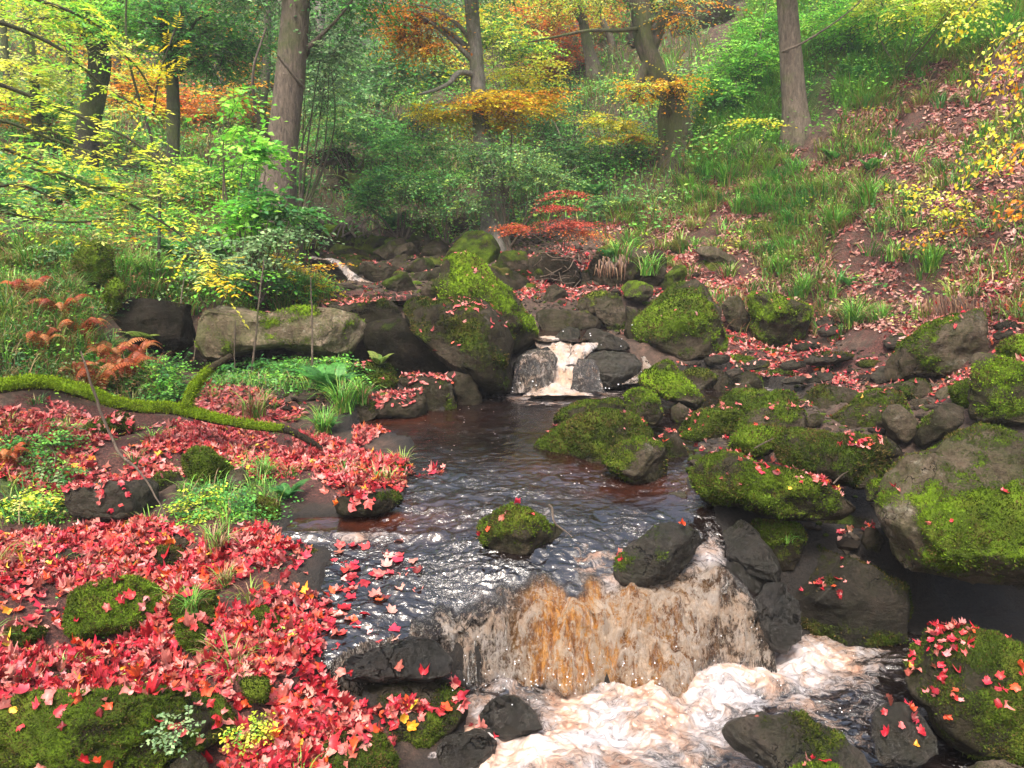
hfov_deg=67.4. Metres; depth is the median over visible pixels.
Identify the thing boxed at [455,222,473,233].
stone
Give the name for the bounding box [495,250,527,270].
stone
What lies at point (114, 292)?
stone
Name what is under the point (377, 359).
fern
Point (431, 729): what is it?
stone block
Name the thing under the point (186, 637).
stone
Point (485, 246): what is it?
boulder
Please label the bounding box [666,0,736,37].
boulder
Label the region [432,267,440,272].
stone
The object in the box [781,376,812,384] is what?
ledge stone
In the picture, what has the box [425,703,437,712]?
maple leaf
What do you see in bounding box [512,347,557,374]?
stone
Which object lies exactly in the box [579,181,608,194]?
fern
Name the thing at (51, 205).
stone
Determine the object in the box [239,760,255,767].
maple leaf
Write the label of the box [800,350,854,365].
ledge stone
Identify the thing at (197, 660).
maple leaf
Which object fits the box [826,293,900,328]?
grass tussock
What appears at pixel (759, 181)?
grass tussock
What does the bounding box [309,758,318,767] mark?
maple leaf
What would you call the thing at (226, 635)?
maple leaf
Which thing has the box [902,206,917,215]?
fern
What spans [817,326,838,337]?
ledge stone
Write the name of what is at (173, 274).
grass tussock
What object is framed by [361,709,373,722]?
maple leaf
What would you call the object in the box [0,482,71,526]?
shrub
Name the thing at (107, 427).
twig
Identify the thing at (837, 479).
twig
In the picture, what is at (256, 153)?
sapling
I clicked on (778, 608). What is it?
stone
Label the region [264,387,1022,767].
stream water
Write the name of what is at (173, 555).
stone
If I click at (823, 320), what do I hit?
ledge stone
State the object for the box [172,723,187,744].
maple leaf
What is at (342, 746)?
maple leaf
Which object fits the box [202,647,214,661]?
maple leaf
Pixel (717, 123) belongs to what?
grass tussock
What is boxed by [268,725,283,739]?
maple leaf
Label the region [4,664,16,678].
maple leaf
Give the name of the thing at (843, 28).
shrub
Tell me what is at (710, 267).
stone
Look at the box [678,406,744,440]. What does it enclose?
stone slab
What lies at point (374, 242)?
stone
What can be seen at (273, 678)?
maple leaf
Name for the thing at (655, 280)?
stone
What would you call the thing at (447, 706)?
maple leaf
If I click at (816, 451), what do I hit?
stone
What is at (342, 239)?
stone
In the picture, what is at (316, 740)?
maple leaf
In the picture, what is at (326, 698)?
maple leaf
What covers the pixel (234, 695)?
maple leaf
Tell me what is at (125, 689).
maple leaf
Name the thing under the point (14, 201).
fern
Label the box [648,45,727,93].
shrub
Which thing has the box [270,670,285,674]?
maple leaf
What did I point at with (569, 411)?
stone
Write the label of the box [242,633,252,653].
maple leaf
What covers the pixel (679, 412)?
stone slab
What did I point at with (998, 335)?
ledge stone
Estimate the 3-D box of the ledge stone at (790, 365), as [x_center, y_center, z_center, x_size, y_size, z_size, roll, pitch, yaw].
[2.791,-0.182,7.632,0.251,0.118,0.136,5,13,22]
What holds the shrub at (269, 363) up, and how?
on the ground at (982, 606)
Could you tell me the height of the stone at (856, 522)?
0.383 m
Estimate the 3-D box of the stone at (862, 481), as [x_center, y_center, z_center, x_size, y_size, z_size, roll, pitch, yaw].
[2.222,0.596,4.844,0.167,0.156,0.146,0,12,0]
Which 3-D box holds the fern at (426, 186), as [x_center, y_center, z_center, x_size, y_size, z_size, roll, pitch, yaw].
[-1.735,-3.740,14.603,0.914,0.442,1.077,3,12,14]
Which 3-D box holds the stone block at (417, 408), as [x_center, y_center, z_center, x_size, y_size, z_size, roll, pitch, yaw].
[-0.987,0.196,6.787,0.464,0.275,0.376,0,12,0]
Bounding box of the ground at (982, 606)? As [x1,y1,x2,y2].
[0,0,1023,767]
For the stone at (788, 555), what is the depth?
4.45 m
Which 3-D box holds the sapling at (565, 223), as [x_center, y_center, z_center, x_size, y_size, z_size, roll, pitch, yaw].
[0.546,-2.162,10.329,1.823,0.901,1.156,0,12,0]
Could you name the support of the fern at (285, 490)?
on the ground at (982, 606)
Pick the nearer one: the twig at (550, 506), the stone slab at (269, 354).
the twig at (550, 506)
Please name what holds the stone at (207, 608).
on the ground at (982, 606)
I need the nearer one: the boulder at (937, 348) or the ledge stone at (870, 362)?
the boulder at (937, 348)
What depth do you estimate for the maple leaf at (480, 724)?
3.38 m
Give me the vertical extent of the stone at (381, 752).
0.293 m
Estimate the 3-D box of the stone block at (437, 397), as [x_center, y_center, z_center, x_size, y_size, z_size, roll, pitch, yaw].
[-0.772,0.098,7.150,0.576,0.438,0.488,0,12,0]
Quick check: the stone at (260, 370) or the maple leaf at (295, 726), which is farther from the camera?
the stone at (260, 370)
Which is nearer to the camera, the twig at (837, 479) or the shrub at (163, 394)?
the twig at (837, 479)
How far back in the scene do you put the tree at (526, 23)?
20.43 m
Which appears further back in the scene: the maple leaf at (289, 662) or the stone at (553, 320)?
the stone at (553, 320)
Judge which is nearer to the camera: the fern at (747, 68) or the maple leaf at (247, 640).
the maple leaf at (247, 640)
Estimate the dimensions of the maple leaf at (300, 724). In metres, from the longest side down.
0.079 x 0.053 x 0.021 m
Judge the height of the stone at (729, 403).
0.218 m
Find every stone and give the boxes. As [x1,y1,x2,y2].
[3,623,47,648]
[32,204,61,217]
[57,549,84,563]
[61,574,165,639]
[71,410,135,435]
[73,239,116,284]
[101,276,126,313]
[150,469,185,491]
[153,543,183,565]
[168,586,220,629]
[169,750,209,767]
[172,615,207,655]
[174,534,188,549]
[211,526,232,536]
[248,368,272,380]
[251,604,282,632]
[255,494,281,520]
[288,375,308,381]
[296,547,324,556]
[304,236,319,252]
[315,252,336,257]
[316,244,333,252]
[318,262,346,282]
[319,177,349,190]
[319,237,338,244]
[320,254,344,262]
[320,728,400,767]
[321,224,340,235]
[325,232,346,244]
[328,244,360,252]
[329,247,370,256]
[331,222,357,237]
[335,489,402,516]
[339,254,374,260]
[343,232,367,246]
[343,259,362,274]
[351,359,398,390]
[353,400,376,421]
[359,261,399,281]
[361,234,385,255]
[362,461,405,474]
[365,237,385,248]
[368,255,380,260]
[373,237,405,259]
[379,242,419,260]
[381,273,416,291]
[384,237,407,243]
[390,262,407,266]
[391,254,408,262]
[391,271,407,276]
[405,257,434,272]
[408,228,427,249]
[411,270,439,280]
[412,217,439,233]
[418,238,448,250]
[419,238,448,257]
[421,277,438,298]
[430,253,445,258]
[430,257,441,264]
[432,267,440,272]
[436,728,496,767]
[449,216,476,235]
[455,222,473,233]
[475,500,562,554]
[479,693,542,740]
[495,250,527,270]
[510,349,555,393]
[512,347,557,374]
[515,270,532,278]
[525,283,536,288]
[532,268,549,281]
[536,309,601,330]
[543,284,567,301]
[552,397,624,422]
[555,326,579,343]
[556,270,579,287]
[557,300,566,305]
[579,280,601,286]
[580,269,591,281]
[581,272,590,282]
[583,328,629,351]
[587,350,641,388]
[595,244,616,253]
[600,435,668,484]
[613,521,701,586]
[621,280,653,301]
[623,306,637,338]
[640,256,666,285]
[642,301,649,306]
[650,249,665,257]
[657,428,689,457]
[660,265,687,290]
[668,491,687,497]
[669,240,690,253]
[680,429,694,438]
[681,366,718,389]
[695,246,736,265]
[703,354,729,365]
[704,262,725,270]
[712,370,725,380]
[713,370,763,392]
[715,399,742,408]
[719,387,770,403]
[721,295,749,332]
[721,709,871,767]
[724,368,741,377]
[724,384,751,394]
[725,561,762,593]
[726,335,745,341]
[726,402,808,443]
[726,423,787,457]
[730,353,754,363]
[741,359,769,370]
[744,388,801,412]
[750,517,807,571]
[755,368,769,372]
[755,582,802,654]
[757,347,777,352]
[762,367,795,375]
[773,426,902,486]
[780,360,805,370]
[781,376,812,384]
[789,758,841,767]
[792,341,820,351]
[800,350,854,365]
[800,383,858,408]
[807,413,824,427]
[809,371,833,382]
[812,515,872,528]
[816,316,834,327]
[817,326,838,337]
[829,387,912,428]
[853,469,879,489]
[855,358,881,367]
[861,527,884,552]
[865,476,882,501]
[870,366,886,384]
[871,702,938,767]
[879,377,932,399]
[881,404,918,442]
[883,332,905,348]
[910,398,931,406]
[913,403,964,447]
[935,386,949,399]
[947,377,969,407]
[967,352,1023,426]
[967,759,1023,767]
[992,321,1020,330]
[993,329,1013,340]
[995,333,1023,358]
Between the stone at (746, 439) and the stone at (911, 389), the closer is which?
the stone at (746, 439)
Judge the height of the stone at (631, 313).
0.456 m
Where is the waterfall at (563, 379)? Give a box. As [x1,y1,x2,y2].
[522,336,593,396]
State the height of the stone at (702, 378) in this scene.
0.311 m
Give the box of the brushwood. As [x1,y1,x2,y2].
[530,238,597,287]
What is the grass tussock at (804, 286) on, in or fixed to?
on the ground at (982, 606)
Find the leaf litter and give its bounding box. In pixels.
[501,37,1023,396]
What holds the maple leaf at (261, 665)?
on the fallen leaves
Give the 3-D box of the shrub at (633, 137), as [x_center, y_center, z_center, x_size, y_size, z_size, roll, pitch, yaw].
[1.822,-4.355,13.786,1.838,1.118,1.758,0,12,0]
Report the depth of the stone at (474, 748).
3.32 m
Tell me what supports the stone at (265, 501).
on the ground at (982, 606)
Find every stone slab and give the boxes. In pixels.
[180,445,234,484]
[207,348,296,370]
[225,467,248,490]
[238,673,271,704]
[322,296,402,323]
[363,316,449,375]
[623,386,664,425]
[671,403,691,422]
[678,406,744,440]
[723,519,781,584]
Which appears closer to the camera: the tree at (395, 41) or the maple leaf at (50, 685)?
the maple leaf at (50, 685)
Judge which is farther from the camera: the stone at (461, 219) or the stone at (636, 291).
the stone at (461, 219)
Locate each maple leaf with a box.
[0,647,18,656]
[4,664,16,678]
[11,683,32,693]
[37,671,53,682]
[41,684,55,700]
[45,679,58,689]
[51,704,67,717]
[70,682,82,705]
[77,753,89,763]
[88,666,100,680]
[91,652,104,657]
[93,664,107,678]
[102,677,113,689]
[110,655,119,663]
[116,675,132,685]
[119,675,138,694]
[123,664,140,676]
[128,675,140,681]
[137,649,148,658]
[140,619,153,638]
[144,670,154,680]
[146,671,163,693]
[148,635,160,643]
[155,664,164,673]
[159,647,175,662]
[169,647,181,664]
[172,719,184,730]
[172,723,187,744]
[177,675,185,686]
[180,610,193,626]
[181,587,192,596]
[192,652,201,663]
[200,750,216,763]
[201,663,210,670]
[201,679,217,696]
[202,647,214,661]
[207,633,217,643]
[214,619,227,631]
[214,714,222,726]
[216,600,227,611]
[216,678,227,685]
[221,632,233,642]
[228,643,245,658]
[229,692,241,700]
[231,632,244,643]
[233,712,248,729]
[234,728,249,739]
[235,742,251,756]
[237,660,249,672]
[238,603,250,617]
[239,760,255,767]
[241,699,251,709]
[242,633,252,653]
[243,753,254,759]
[244,618,253,632]
[254,660,265,669]
[259,755,270,765]
[260,667,273,677]
[263,580,274,588]
[263,706,278,717]
[266,749,274,758]
[268,635,278,646]
[268,675,277,684]
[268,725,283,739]
[269,690,282,702]
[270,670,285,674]
[271,645,280,654]
[274,737,289,752]
[277,681,291,695]
[278,695,288,704]
[278,749,290,764]
[279,703,293,714]
[281,654,296,668]
[281,754,290,767]
[285,691,297,707]
[286,750,293,763]
[288,711,299,720]
[290,732,300,743]
[290,741,302,749]
[292,643,301,659]
[292,690,303,700]
[292,718,297,731]
[294,662,313,676]
[295,632,306,642]
[295,717,306,729]
[299,738,314,757]
[301,727,317,737]
[301,743,310,767]
[303,683,315,697]
[303,723,314,734]
[304,624,310,632]
[304,715,317,726]
[306,662,315,674]
[306,736,320,746]
[307,628,318,639]
[309,675,319,686]
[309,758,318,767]
[310,695,325,706]
[313,682,324,691]
[315,617,322,633]
[315,710,326,723]
[315,722,326,737]
[318,693,331,700]
[323,719,335,732]
[324,728,333,739]
[325,747,336,756]
[326,688,338,700]
[326,732,339,748]
[338,701,347,712]
[338,741,348,754]
[341,692,354,705]
[341,718,351,725]
[341,721,356,730]
[348,701,354,709]
[349,735,361,752]
[350,710,361,721]
[352,702,359,710]
[358,733,370,743]
[359,738,371,750]
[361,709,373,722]
[368,722,376,731]
[418,663,428,675]
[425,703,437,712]
[441,701,452,710]
[447,675,463,687]
[457,690,469,699]
[475,717,486,728]
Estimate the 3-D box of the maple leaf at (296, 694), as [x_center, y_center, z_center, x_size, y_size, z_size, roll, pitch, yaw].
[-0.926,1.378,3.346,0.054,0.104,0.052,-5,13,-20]
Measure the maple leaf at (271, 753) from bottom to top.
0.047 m
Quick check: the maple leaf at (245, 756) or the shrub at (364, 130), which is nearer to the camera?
the maple leaf at (245, 756)
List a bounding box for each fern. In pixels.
[0,194,39,215]
[115,323,193,351]
[139,237,200,258]
[188,235,238,258]
[269,478,310,499]
[287,362,363,395]
[311,416,338,428]
[329,172,374,190]
[368,351,393,364]
[378,211,413,229]
[396,177,441,195]
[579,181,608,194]
[597,248,613,258]
[720,60,760,79]
[818,148,845,159]
[834,64,863,79]
[840,276,857,285]
[855,157,885,170]
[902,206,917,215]
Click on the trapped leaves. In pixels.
(839, 531)
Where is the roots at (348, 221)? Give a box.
[329,216,379,237]
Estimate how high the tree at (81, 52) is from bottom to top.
3.624 m
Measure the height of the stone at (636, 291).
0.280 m
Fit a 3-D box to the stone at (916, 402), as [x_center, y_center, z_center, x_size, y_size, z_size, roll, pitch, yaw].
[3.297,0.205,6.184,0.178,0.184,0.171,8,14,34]
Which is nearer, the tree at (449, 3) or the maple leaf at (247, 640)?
the maple leaf at (247, 640)
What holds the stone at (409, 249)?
on the ground at (982, 606)
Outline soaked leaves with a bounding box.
[317,539,422,649]
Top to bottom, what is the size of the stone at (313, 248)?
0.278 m
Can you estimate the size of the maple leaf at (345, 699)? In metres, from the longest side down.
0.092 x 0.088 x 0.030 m
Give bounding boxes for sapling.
[100,0,213,278]
[184,83,347,300]
[489,189,619,257]
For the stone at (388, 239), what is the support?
on the ground at (982, 606)
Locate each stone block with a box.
[341,636,452,684]
[358,679,467,747]
[375,390,426,418]
[398,374,456,410]
[446,371,481,404]
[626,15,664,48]
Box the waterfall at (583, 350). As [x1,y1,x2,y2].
[565,342,598,364]
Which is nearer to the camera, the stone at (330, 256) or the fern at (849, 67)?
the stone at (330, 256)
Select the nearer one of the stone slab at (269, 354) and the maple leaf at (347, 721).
the maple leaf at (347, 721)
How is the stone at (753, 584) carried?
in the stream water at (566, 607)
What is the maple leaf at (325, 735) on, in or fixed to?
on the stone at (381, 752)
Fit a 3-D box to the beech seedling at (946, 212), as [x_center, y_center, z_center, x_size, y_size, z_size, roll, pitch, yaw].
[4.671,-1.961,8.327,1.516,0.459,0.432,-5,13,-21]
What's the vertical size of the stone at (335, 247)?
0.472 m
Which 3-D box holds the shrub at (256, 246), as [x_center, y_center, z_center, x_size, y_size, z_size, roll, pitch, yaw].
[-2.555,-1.364,8.076,1.426,1.047,1.400,6,13,27]
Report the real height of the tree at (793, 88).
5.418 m
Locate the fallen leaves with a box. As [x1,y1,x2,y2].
[0,216,1023,767]
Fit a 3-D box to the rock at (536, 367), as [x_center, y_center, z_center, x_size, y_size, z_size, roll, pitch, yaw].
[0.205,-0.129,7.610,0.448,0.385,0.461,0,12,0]
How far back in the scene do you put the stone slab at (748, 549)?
4.21 m
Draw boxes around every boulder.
[0,683,237,767]
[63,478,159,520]
[106,298,195,358]
[194,303,365,360]
[303,221,321,234]
[307,147,354,169]
[403,294,513,394]
[435,250,538,354]
[445,230,500,263]
[489,266,529,290]
[528,253,581,280]
[533,407,654,462]
[577,290,624,330]
[588,246,650,286]
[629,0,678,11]
[630,279,728,360]
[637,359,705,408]
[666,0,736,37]
[688,450,855,521]
[746,290,813,347]
[794,544,913,647]
[874,421,1023,585]
[884,307,989,381]
[903,623,1023,766]
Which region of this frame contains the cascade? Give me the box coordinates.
[308,256,373,282]
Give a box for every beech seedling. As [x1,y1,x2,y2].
[884,180,978,223]
[899,222,967,250]
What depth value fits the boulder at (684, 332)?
8.12 m
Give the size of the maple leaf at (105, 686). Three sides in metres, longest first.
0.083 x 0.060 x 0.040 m
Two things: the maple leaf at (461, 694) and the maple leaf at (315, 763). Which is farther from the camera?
the maple leaf at (461, 694)
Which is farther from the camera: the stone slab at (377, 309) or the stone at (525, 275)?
the stone at (525, 275)
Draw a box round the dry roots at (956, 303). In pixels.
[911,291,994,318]
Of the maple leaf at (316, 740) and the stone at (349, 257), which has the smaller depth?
the maple leaf at (316, 740)
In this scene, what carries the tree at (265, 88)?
on the ground at (982, 606)
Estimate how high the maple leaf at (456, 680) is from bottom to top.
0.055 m
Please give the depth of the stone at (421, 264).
10.82 m
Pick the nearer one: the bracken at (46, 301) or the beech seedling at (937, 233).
the bracken at (46, 301)
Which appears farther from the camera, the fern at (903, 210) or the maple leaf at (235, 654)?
the fern at (903, 210)
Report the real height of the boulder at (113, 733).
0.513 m
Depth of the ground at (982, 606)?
8.08 m
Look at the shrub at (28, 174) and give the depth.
10.79 m
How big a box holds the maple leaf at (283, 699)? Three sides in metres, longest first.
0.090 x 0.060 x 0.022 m
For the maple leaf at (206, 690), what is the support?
on the boulder at (113, 733)
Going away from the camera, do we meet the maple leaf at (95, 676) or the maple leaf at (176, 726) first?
the maple leaf at (176, 726)
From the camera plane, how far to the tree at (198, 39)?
11.21 m
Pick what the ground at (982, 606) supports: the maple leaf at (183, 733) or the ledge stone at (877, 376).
the ledge stone at (877, 376)
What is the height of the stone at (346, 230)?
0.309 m
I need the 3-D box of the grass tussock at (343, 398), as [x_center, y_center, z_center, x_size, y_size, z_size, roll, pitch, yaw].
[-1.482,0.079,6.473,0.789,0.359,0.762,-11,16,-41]
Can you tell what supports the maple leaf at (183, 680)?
on the fallen leaves
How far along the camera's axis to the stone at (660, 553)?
4.07 m
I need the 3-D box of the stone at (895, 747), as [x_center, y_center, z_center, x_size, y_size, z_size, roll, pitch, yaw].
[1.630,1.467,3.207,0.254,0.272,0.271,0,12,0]
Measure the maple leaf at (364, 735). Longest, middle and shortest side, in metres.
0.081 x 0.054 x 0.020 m
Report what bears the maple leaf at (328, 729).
on the fallen leaves
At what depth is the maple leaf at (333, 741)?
3.13 m
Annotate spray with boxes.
[452,331,853,742]
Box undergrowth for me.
[0,0,1023,766]
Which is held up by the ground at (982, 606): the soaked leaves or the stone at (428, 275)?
the stone at (428, 275)
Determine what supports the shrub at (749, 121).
on the ground at (982, 606)
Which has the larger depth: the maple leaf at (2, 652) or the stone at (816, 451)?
the stone at (816, 451)
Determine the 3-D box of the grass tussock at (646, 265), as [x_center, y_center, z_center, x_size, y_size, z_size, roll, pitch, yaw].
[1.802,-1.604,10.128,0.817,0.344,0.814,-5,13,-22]
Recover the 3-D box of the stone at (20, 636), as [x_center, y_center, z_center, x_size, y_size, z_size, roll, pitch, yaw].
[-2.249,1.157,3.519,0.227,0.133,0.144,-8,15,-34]
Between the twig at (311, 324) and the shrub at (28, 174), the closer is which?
the twig at (311, 324)
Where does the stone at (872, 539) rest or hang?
on the boulder at (873, 607)
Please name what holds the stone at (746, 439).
on the ground at (982, 606)
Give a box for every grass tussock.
[1,239,49,271]
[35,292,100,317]
[115,248,154,276]
[127,249,181,288]
[159,581,224,614]
[164,265,201,291]
[186,515,246,553]
[198,557,240,589]
[218,385,277,419]
[227,278,278,302]
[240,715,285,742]
[243,453,290,478]
[285,401,348,435]
[286,268,329,297]
[297,372,371,415]
[312,284,341,299]
[326,375,386,405]
[587,234,646,261]
[635,251,673,275]
[683,180,716,203]
[699,113,743,133]
[705,154,744,186]
[716,194,750,213]
[748,174,780,191]
[757,251,798,275]
[770,267,829,297]
[777,531,796,543]
[814,196,877,233]
[819,281,850,297]
[825,171,891,207]
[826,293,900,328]
[862,299,902,315]
[877,236,922,261]
[899,241,952,272]
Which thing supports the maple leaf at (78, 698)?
on the boulder at (113, 733)
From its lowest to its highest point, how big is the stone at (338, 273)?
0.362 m
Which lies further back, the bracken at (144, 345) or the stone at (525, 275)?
the stone at (525, 275)
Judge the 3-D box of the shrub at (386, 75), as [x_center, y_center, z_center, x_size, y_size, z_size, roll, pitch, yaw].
[-2.878,-6.787,16.696,2.798,2.973,3.017,6,13,25]
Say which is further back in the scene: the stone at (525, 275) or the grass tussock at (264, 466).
the stone at (525, 275)
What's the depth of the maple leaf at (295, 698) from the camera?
3.31 m
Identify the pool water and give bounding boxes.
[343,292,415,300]
[532,327,597,341]
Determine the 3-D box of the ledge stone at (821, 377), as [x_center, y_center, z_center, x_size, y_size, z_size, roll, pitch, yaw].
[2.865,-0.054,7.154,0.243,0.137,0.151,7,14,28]
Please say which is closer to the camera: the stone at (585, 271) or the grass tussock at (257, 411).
the grass tussock at (257, 411)
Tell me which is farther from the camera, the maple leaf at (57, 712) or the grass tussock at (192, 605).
the grass tussock at (192, 605)
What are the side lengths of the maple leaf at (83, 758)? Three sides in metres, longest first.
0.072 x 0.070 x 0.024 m
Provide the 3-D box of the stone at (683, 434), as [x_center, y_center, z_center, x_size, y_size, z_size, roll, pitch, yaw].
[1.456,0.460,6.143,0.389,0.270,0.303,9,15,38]
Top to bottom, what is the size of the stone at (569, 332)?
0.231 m
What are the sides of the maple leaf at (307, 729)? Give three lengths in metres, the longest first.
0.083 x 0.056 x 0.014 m
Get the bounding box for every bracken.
[0,275,59,302]
[0,442,33,463]
[16,328,66,351]
[27,294,99,319]
[56,317,109,337]
[58,360,100,379]
[72,362,143,389]
[84,337,154,363]
[91,350,161,381]
[116,340,162,358]
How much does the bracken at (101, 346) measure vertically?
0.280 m
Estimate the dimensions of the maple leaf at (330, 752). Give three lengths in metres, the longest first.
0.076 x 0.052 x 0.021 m
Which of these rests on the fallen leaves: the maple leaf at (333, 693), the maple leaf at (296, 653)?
the maple leaf at (296, 653)
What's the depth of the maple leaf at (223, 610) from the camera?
3.71 m
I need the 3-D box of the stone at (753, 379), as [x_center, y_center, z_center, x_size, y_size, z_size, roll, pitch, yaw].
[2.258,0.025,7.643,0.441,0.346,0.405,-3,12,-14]
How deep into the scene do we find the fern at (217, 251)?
9.25 m
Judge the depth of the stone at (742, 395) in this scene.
7.00 m
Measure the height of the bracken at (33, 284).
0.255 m
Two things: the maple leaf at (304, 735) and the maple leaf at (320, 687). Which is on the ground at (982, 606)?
the maple leaf at (304, 735)
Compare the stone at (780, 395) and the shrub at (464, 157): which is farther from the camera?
the shrub at (464, 157)
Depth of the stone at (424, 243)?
12.80 m
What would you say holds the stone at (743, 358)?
on the ground at (982, 606)
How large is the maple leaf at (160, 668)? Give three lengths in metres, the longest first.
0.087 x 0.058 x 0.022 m
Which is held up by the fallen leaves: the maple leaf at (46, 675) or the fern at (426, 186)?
the maple leaf at (46, 675)
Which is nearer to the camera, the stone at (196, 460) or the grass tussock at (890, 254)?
the stone at (196, 460)
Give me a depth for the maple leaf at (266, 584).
3.91 m
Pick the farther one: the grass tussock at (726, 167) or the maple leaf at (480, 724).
the grass tussock at (726, 167)
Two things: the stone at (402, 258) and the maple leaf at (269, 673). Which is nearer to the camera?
the maple leaf at (269, 673)
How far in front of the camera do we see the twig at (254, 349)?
7.24 m
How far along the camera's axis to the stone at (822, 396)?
6.58 m
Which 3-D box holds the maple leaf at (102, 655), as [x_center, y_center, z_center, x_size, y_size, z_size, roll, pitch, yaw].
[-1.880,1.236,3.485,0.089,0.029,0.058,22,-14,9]
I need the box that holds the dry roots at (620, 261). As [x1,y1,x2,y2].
[589,254,628,279]
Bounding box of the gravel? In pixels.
[198,233,1023,559]
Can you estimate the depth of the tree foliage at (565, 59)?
19.15 m
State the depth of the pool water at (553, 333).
8.33 m
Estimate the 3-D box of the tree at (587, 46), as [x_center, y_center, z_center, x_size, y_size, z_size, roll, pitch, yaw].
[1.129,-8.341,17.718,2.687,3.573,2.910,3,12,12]
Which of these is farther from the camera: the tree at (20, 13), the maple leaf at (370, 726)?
the tree at (20, 13)
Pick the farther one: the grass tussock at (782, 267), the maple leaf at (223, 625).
the grass tussock at (782, 267)
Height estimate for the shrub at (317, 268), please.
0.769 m
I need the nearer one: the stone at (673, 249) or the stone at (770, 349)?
the stone at (770, 349)
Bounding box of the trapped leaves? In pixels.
[206,233,1015,540]
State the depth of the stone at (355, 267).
11.64 m
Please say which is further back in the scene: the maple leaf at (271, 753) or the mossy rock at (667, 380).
the mossy rock at (667, 380)
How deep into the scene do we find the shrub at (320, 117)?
11.31 m
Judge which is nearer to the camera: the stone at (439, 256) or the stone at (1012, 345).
the stone at (1012, 345)
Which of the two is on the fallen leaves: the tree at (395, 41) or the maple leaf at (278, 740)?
the maple leaf at (278, 740)
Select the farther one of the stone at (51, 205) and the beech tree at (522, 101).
the beech tree at (522, 101)
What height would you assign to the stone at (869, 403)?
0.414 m
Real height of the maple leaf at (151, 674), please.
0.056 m
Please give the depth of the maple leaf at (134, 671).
3.36 m
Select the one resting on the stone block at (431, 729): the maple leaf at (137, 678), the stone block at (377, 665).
the stone block at (377, 665)
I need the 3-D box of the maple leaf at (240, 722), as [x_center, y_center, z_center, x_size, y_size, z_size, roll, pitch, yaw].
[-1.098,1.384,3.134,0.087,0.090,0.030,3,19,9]
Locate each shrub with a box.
[0,141,147,210]
[0,417,96,490]
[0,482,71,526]
[13,238,133,281]
[53,189,203,234]
[86,58,254,144]
[110,347,222,402]
[140,705,280,759]
[151,145,329,211]
[151,482,271,529]
[152,226,296,311]
[196,206,344,302]
[213,350,375,391]
[222,265,348,308]
[257,242,353,281]
[267,18,389,224]
[298,62,432,177]
[306,2,452,133]
[330,114,456,238]
[378,157,516,245]
[428,118,595,250]
[511,89,659,183]
[550,158,652,217]
[562,109,663,171]
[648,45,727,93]
[685,1,799,120]
[722,117,796,162]
[778,0,917,62]
[838,0,1012,70]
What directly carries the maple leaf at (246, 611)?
on the fallen leaves
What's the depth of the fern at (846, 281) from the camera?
9.19 m
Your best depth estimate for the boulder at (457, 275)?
7.99 m
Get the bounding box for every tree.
[0,0,71,142]
[0,0,120,149]
[0,0,201,173]
[0,0,253,327]
[6,0,129,61]
[8,22,157,86]
[9,0,162,57]
[57,0,315,186]
[66,3,72,121]
[73,1,196,110]
[119,1,280,47]
[127,31,311,81]
[165,0,263,93]
[184,0,274,137]
[186,0,370,63]
[204,0,441,261]
[236,28,385,92]
[271,0,385,100]
[273,0,431,43]
[309,0,400,59]
[356,0,539,251]
[359,20,491,100]
[363,22,458,86]
[372,0,496,46]
[384,0,495,64]
[397,58,583,201]
[428,0,542,30]
[444,2,572,144]
[481,0,560,68]
[501,0,620,84]
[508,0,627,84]
[512,0,751,170]
[571,0,626,19]
[597,3,616,57]
[746,0,879,146]
[932,0,1023,227]
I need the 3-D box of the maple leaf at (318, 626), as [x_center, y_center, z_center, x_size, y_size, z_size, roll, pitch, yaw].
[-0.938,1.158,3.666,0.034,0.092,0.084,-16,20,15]
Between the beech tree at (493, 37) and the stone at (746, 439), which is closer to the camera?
the stone at (746, 439)
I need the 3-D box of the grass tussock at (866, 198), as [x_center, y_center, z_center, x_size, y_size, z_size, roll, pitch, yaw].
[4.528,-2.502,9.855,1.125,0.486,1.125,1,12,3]
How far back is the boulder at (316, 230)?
12.96 m
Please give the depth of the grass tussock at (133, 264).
8.13 m
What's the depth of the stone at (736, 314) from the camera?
9.24 m
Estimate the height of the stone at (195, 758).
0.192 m
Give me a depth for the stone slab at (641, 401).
6.08 m
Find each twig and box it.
[80,351,165,514]
[180,273,195,360]
[234,320,235,370]
[251,259,263,370]
[310,277,312,365]
[548,504,571,536]
[754,438,773,448]
[833,471,847,483]
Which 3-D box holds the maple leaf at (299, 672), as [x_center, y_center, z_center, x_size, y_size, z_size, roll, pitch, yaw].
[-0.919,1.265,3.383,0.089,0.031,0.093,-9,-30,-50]

